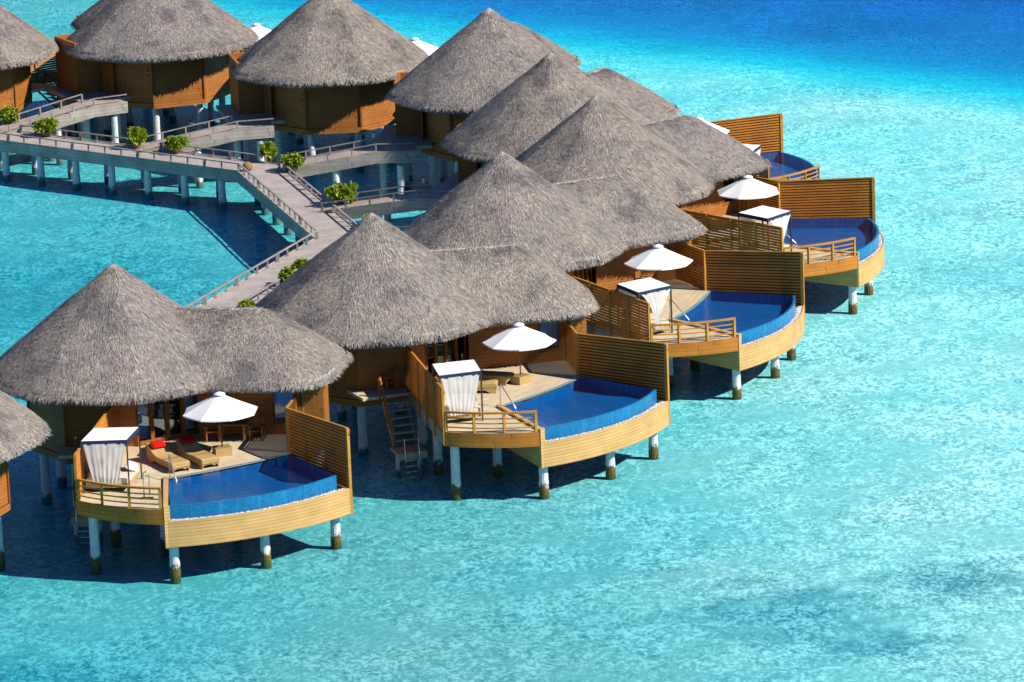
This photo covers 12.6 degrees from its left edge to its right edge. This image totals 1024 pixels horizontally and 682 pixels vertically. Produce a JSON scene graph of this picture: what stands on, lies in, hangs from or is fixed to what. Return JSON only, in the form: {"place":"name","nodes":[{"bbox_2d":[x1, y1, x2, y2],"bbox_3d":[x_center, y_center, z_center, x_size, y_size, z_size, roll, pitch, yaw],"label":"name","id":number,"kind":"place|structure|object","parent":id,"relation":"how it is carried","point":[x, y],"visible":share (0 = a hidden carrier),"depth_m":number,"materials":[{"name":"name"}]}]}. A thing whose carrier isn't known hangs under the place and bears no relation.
{"place":"outdoors","nodes":[
{"label":"outdoors","id":0,"kind":"place"},
{"bbox_2d":[141,471,153,499],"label":"pool ladder","id":1,"kind":"object","parent":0,"point":[143,484],"visible":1,"depth_m":190.59,"materials":[{"name":"silver metal"}]},
{"bbox_2d":[242,162,252,170],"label":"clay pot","id":2,"kind":"object","parent":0,"point":[248,166],"visible":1,"depth_m":256.69,"materials":[{"name":"ceramic"}]},
{"bbox_2d":[0,0,1023,681],"bbox_3d":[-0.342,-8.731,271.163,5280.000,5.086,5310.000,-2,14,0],"label":"sea","id":3,"kind":"structure","parent":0,"point":[840,498],"depth_m":202.79,"materials":[{"name":"teal liquid"}]},
{"bbox_3d":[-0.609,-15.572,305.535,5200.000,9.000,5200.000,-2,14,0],"label":"sea","id":4,"kind":"structure","parent":0,"visible":0},
{"bbox_2d":[0,390,51,570],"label":"pool villa","id":5,"kind":"object","parent":4,"relation":"in","point":[23,428],"visible":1,"depth_m":190.95,"materials":[{"name":"plant"}]},
{"bbox_2d":[0,5,80,130],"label":"pool villa","id":6,"kind":"object","parent":4,"relation":"in","point":[24,45],"visible":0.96,"depth_m":274.64,"materials":[{"name":"grey plant"}]},
{"bbox_2d":[30,52,56,85],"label":"privacy fence","id":7,"kind":"object","parent":6,"relation":"attached to","point":[41,69],"visible":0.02,"depth_m":280.73,"materials":[{"name":"brown wood"}]},
{"bbox_2d":[0,94,127,165],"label":"entry ramp","id":8,"kind":"structure","parent":4,"relation":"in","point":[76,112],"depth_m":271.88,"materials":[{"name":"grey wood"}]},
{"bbox_2d":[0,105,20,124],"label":"potted bush","id":9,"kind":"object","parent":8,"relation":"on","point":[8,111],"visible":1,"depth_m":271.33,"materials":[{"name":"green plant"}]},
{"bbox_2d":[43,0,258,142],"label":"pool villa","id":10,"kind":"object","parent":4,"relation":"in","point":[168,56],"visible":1,"depth_m":274.87,"materials":[{"name":"grey plant"}]},
{"bbox_2d":[101,62,114,93],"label":"entry door","id":11,"kind":"structure","parent":10,"relation":"in","point":[110,72],"depth_m":275.37,"materials":[{"name":"brown wood"}]},
{"bbox_2d":[232,44,253,52],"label":"privacy fence","id":12,"kind":"object","parent":10,"relation":"attached to","point":[245,49],"visible":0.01,"depth_m":280.32,"materials":[{"name":"brown wood"}]},
{"bbox_2d":[249,23,270,41],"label":"patio umbrella","id":13,"kind":"object","parent":10,"relation":"on","point":[259,30],"visible":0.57,"depth_m":280.77,"materials":[{"name":"white fabric"}]},
{"bbox_2d":[0,263,353,583],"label":"pool villa","id":14,"kind":"object","parent":4,"relation":"in","point":[152,364],"visible":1,"depth_m":197.96,"materials":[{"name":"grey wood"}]},
{"bbox_2d":[73,405,115,514],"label":"privacy fence","id":15,"kind":"object","parent":14,"relation":"attached to","point":[107,419],"visible":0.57,"depth_m":192.32,"materials":[{"name":"brown wood"}]},
{"bbox_2d":[80,427,141,493],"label":"canopy daybed","id":16,"kind":"object","parent":14,"relation":"on","point":[104,459],"visible":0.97,"depth_m":191.59,"materials":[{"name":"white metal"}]},
{"bbox_2d":[86,469,91,477],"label":"pillow","id":17,"kind":"object","parent":16,"relation":"on","point":[88,473],"visible":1,"depth_m":192.20,"materials":[{"name":"beige fabric"}]},
{"bbox_2d":[126,461,136,470],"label":"pillow","id":18,"kind":"object","parent":16,"relation":"on","point":[132,466],"visible":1,"depth_m":192.84,"materials":[{"name":"white fabric"}]},
{"bbox_2d":[135,393,198,445],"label":"glass door","id":19,"kind":"structure","parent":14,"relation":"in","point":[141,415],"depth_m":199.22,"materials":[{"name":"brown wood"}]},
{"bbox_2d":[145,443,189,473],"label":"sun lounger","id":20,"kind":"object","parent":14,"relation":"on","point":[159,455],"visible":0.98,"depth_m":195.35,"materials":[{"name":"wicker"}]},
{"bbox_2d":[149,440,166,448],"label":"pillow","id":21,"kind":"object","parent":20,"relation":"on","point":[158,444],"visible":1,"depth_m":195.99,"materials":[{"name":"red fabric"}]},
{"bbox_2d":[175,436,219,469],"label":"sun lounger","id":22,"kind":"object","parent":14,"relation":"on","point":[195,452],"visible":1,"depth_m":195.75,"materials":[{"name":"wicker"}]},
{"bbox_2d":[179,436,196,443],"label":"pillow","id":23,"kind":"object","parent":22,"relation":"on","point":[187,439],"visible":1,"depth_m":196.46,"materials":[{"name":"red fabric"}]},
{"bbox_2d":[203,422,219,442],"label":"wooden armchair","id":24,"kind":"object","parent":14,"relation":"on","point":[206,430],"visible":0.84,"depth_m":199.16,"materials":[{"name":"brown wood"}]},
{"bbox_2d":[183,392,257,456],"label":"patio umbrella","id":25,"kind":"object","parent":14,"relation":"on","point":[220,407],"visible":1,"depth_m":195.77,"materials":[{"name":"white fabric"}]},
{"bbox_2d":[217,420,249,441],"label":"dining table","id":26,"kind":"object","parent":14,"relation":"on","point":[243,423],"visible":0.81,"depth_m":198.83,"materials":[{"name":"brown wood"}]},
{"bbox_2d":[248,417,265,440],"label":"wooden armchair","id":27,"kind":"object","parent":14,"relation":"on","point":[251,424],"visible":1,"depth_m":199.00,"materials":[{"name":"brown wood"}]},
{"bbox_2d":[272,392,294,423],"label":"window","id":28,"kind":"structure","parent":14,"relation":"in","point":[282,400],"depth_m":199.56,"materials":[{"name":"blue wood"}]},
{"bbox_2d":[285,391,352,513],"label":"privacy fence","id":29,"kind":"object","parent":14,"relation":"attached to","point":[297,429],"visible":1,"depth_m":194.58,"materials":[{"name":"brown wood"}]},
{"bbox_2d":[0,124,356,307],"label":"boardwalk","id":30,"kind":"structure","parent":4,"relation":"in","point":[290,201],"depth_m":257.79,"materials":[{"name":"grey wood"}]},
{"bbox_2d":[31,117,59,136],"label":"potted bush","id":31,"kind":"object","parent":30,"relation":"on","point":[45,127],"visible":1,"depth_m":267.97,"materials":[{"name":"green plant"}]},
{"bbox_2d":[126,126,147,148],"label":"potted bush","id":32,"kind":"object","parent":30,"relation":"on","point":[136,136],"visible":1,"depth_m":263.68,"materials":[{"name":"green plant"}]},
{"bbox_2d":[163,135,190,153],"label":"potted bush","id":33,"kind":"object","parent":30,"relation":"on","point":[175,144],"visible":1,"depth_m":261.86,"materials":[{"name":"green plant"}]},
{"bbox_2d":[238,298,255,307],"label":"potted bush","id":34,"kind":"object","parent":30,"relation":"on","point":[247,303],"visible":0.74,"depth_m":224.73,"materials":[{"name":"green plant"}]},
{"bbox_2d":[258,141,278,161],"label":"potted bush","id":35,"kind":"object","parent":30,"relation":"on","point":[269,149],"visible":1,"depth_m":258.90,"materials":[{"name":"green plant"}]},
{"bbox_2d":[277,265,296,282],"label":"potted bush","id":36,"kind":"object","parent":30,"relation":"on","point":[286,272],"visible":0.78,"depth_m":229.85,"materials":[{"name":"green plant"}]},
{"bbox_2d":[280,151,304,171],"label":"potted bush","id":37,"kind":"object","parent":30,"relation":"on","point":[292,161],"visible":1,"depth_m":255.89,"materials":[{"name":"green plant"}]},
{"bbox_2d":[290,257,310,269],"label":"potted bush","id":38,"kind":"object","parent":30,"relation":"on","point":[299,262],"visible":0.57,"depth_m":231.96,"materials":[{"name":"green plant"}]},
{"bbox_2d":[138,115,273,188],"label":"entry ramp","id":39,"kind":"structure","parent":4,"relation":"in","point":[209,136],"depth_m":263.92,"materials":[{"name":"grey wood"}]},
{"bbox_2d":[216,0,427,175],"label":"pool villa","id":40,"kind":"object","parent":4,"relation":"in","point":[311,69],"visible":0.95,"depth_m":265.51,"materials":[{"name":"grey plant"}]},
{"bbox_2d":[264,84,271,116],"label":"entry door","id":41,"kind":"structure","parent":40,"relation":"in","point":[269,99],"depth_m":266.83,"materials":[{"name":"brown wood"}]},
{"bbox_2d":[410,37,438,55],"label":"patio umbrella","id":42,"kind":"object","parent":40,"relation":"on","point":[428,49],"visible":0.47,"depth_m":274.19,"materials":[{"name":"white fabric"}]},
{"bbox_2d":[276,137,415,202],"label":"entry ramp","id":43,"kind":"structure","parent":4,"relation":"in","point":[335,163],"depth_m":256.44,"materials":[{"name":"grey wood"}]},
{"bbox_2d":[318,183,449,224],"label":"entry ramp","id":44,"kind":"structure","parent":4,"relation":"in","point":[393,203],"depth_m":245.14,"materials":[{"name":"grey wood"}]},
{"bbox_2d":[324,180,357,203],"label":"potted bush","id":45,"kind":"object","parent":44,"relation":"on","point":[340,191],"visible":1,"depth_m":246.92,"materials":[{"name":"green plant"}]},
{"bbox_2d":[252,212,668,500],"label":"pool villa","id":46,"kind":"object","parent":4,"relation":"in","point":[373,294],"visible":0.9,"depth_m":206.32,"materials":[{"name":"grey plant"}]},
{"bbox_2d":[379,368,397,392],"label":"wooden armchair","id":47,"kind":"object","parent":46,"relation":"on","point":[387,380],"visible":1,"depth_m":206.09,"materials":[{"name":"brown wood"}]},
{"bbox_2d":[404,346,444,445],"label":"privacy fence","id":48,"kind":"object","parent":46,"relation":"attached to","point":[424,387],"visible":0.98,"depth_m":202.24,"materials":[{"name":"brown wood"}]},
{"bbox_2d":[424,336,466,379],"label":"glass door","id":49,"kind":"structure","parent":46,"relation":"in","point":[454,350],"depth_m":207.91,"materials":[{"name":"brown wood"}]},
{"bbox_2d":[432,359,483,420],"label":"canopy daybed","id":50,"kind":"object","parent":46,"relation":"on","point":[460,387],"visible":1,"depth_m":200.09,"materials":[{"name":"white fabric"}]},
{"bbox_2d":[440,379,497,393],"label":"sun lounger","id":51,"kind":"object","parent":46,"relation":"on","point":[489,386],"visible":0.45,"depth_m":204.98,"materials":[{"name":"wicker"}]},
{"bbox_2d":[456,360,513,385],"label":"sun lounger","id":52,"kind":"object","parent":46,"relation":"on","point":[503,378],"visible":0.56,"depth_m":206.48,"materials":[{"name":"wicker"}]},
{"bbox_2d":[482,322,555,384],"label":"patio umbrella","id":53,"kind":"object","parent":46,"relation":"on","point":[518,336],"visible":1,"depth_m":205.51,"materials":[{"name":"white fabric"}]},
{"bbox_2d":[538,321,560,352],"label":"window","id":54,"kind":"structure","parent":46,"relation":"in","point":[549,328],"depth_m":209.85,"materials":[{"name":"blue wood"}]},
{"bbox_2d":[565,319,670,424],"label":"privacy fence","id":55,"kind":"object","parent":46,"relation":"attached to","point":[639,363],"visible":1,"depth_m":205.80,"materials":[{"name":"brown wood"}]},
{"bbox_2d":[377,8,586,195],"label":"pool villa","id":56,"kind":"object","parent":4,"relation":"in","point":[442,91],"visible":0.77,"depth_m":256.92,"materials":[{"name":"grey plant"}]},
{"bbox_2d":[421,110,422,139],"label":"entry door","id":57,"kind":"structure","parent":56,"relation":"in","point":[421,110],"depth_m":258.37,"materials":[{"name":"brown wood"}]},
{"bbox_2d":[403,151,804,399],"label":"pool villa","id":58,"kind":"object","parent":4,"relation":"in","point":[600,230],"visible":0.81,"depth_m":219.12,"materials":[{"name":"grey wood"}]},
{"bbox_2d":[573,267,592,288],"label":"glass door","id":59,"kind":"structure","parent":58,"relation":"in","point":[585,273],"depth_m":221.32,"materials":[{"name":"brown wood"}]},
{"bbox_2d":[568,274,650,340],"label":"privacy fence","id":60,"kind":"object","parent":58,"relation":"attached to","point":[627,308],"visible":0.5,"depth_m":214.39,"materials":[{"name":"brown wood"}]},
{"bbox_2d":[634,271,649,279],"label":"wooden armchair","id":61,"kind":"object","parent":58,"relation":"on","point":[639,276],"visible":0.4,"depth_m":222.43,"materials":[{"name":"brown wood"}]},
{"bbox_2d":[616,277,672,333],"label":"canopy daybed","id":62,"kind":"object","parent":58,"relation":"on","point":[653,296],"visible":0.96,"depth_m":213.78,"materials":[{"name":"white fabric"}]},
{"bbox_2d":[624,244,692,300],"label":"patio umbrella","id":63,"kind":"object","parent":58,"relation":"on","point":[658,257],"visible":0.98,"depth_m":219.21,"materials":[{"name":"white fabric"}]},
{"bbox_2d":[653,243,669,272],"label":"window","id":64,"kind":"structure","parent":58,"relation":"in","point":[668,244],"depth_m":224.09,"materials":[{"name":"blue wood"}]},
{"bbox_2d":[674,240,804,323],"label":"privacy fence","id":65,"kind":"object","parent":58,"relation":"attached to","point":[773,272],"visible":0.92,"depth_m":221.28,"materials":[{"name":"brown wood"}]},
{"bbox_2d":[426,52,820,192],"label":"pool villa","id":66,"kind":"object","parent":4,"relation":"in","point":[545,95],"visible":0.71,"depth_m":243.68,"materials":[{"name":"grey plant"}]},
{"bbox_2d":[696,117,729,133],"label":"patio umbrella","id":67,"kind":"object","parent":66,"relation":"on","point":[724,130],"visible":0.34,"depth_m":248.52,"materials":[{"name":"white fabric"}]},
{"bbox_2d":[710,113,783,152],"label":"privacy fence","id":68,"kind":"object","parent":66,"relation":"attached to","point":[765,132],"visible":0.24,"depth_m":252.00,"materials":[{"name":"brown wood"}]},
{"bbox_2d":[744,144,761,175],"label":"canopy daybed","id":69,"kind":"object","parent":66,"relation":"on","point":[756,149],"visible":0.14,"depth_m":243.12,"materials":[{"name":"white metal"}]},
{"bbox_2d":[752,159,768,178],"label":"privacy fence","id":70,"kind":"object","parent":66,"relation":"attached to","point":[765,173],"visible":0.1,"depth_m":241.54,"materials":[{"name":"brown wood"}]},
{"bbox_2d":[515,96,884,314],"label":"pool villa","id":71,"kind":"object","parent":4,"relation":"in","point":[688,162],"visible":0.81,"depth_m":231.67,"materials":[{"name":"grey plant"}]},
{"bbox_2d":[693,228,741,243],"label":"sun lounger","id":72,"kind":"object","parent":71,"relation":"on","point":[715,235],"visible":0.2,"depth_m":231.83,"materials":[{"name":"brown wood"}]},
{"bbox_2d":[722,178,735,205],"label":"window","id":73,"kind":"structure","parent":71,"relation":"in","point":[726,201],"depth_m":237.79,"materials":[{"name":"brown wood"}]},
{"bbox_2d":[681,209,783,251],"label":"privacy fence","id":74,"kind":"object","parent":71,"relation":"attached to","point":[755,234],"visible":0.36,"depth_m":228.18,"materials":[{"name":"brown wood"}]},
{"bbox_2d":[717,175,778,226],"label":"patio umbrella","id":75,"kind":"object","parent":71,"relation":"on","point":[748,187],"visible":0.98,"depth_m":233.37,"materials":[{"name":"white fabric"}]},
{"bbox_2d":[738,205,791,250],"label":"canopy daybed","id":76,"kind":"object","parent":71,"relation":"on","point":[779,217],"visible":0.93,"depth_m":227.81,"materials":[{"name":"white fabric"}]},
{"bbox_2d":[739,175,875,222],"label":"privacy fence","id":77,"kind":"object","parent":71,"relation":"attached to","point":[836,198],"visible":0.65,"depth_m":236.05,"materials":[{"name":"brown wood"}]}
]}

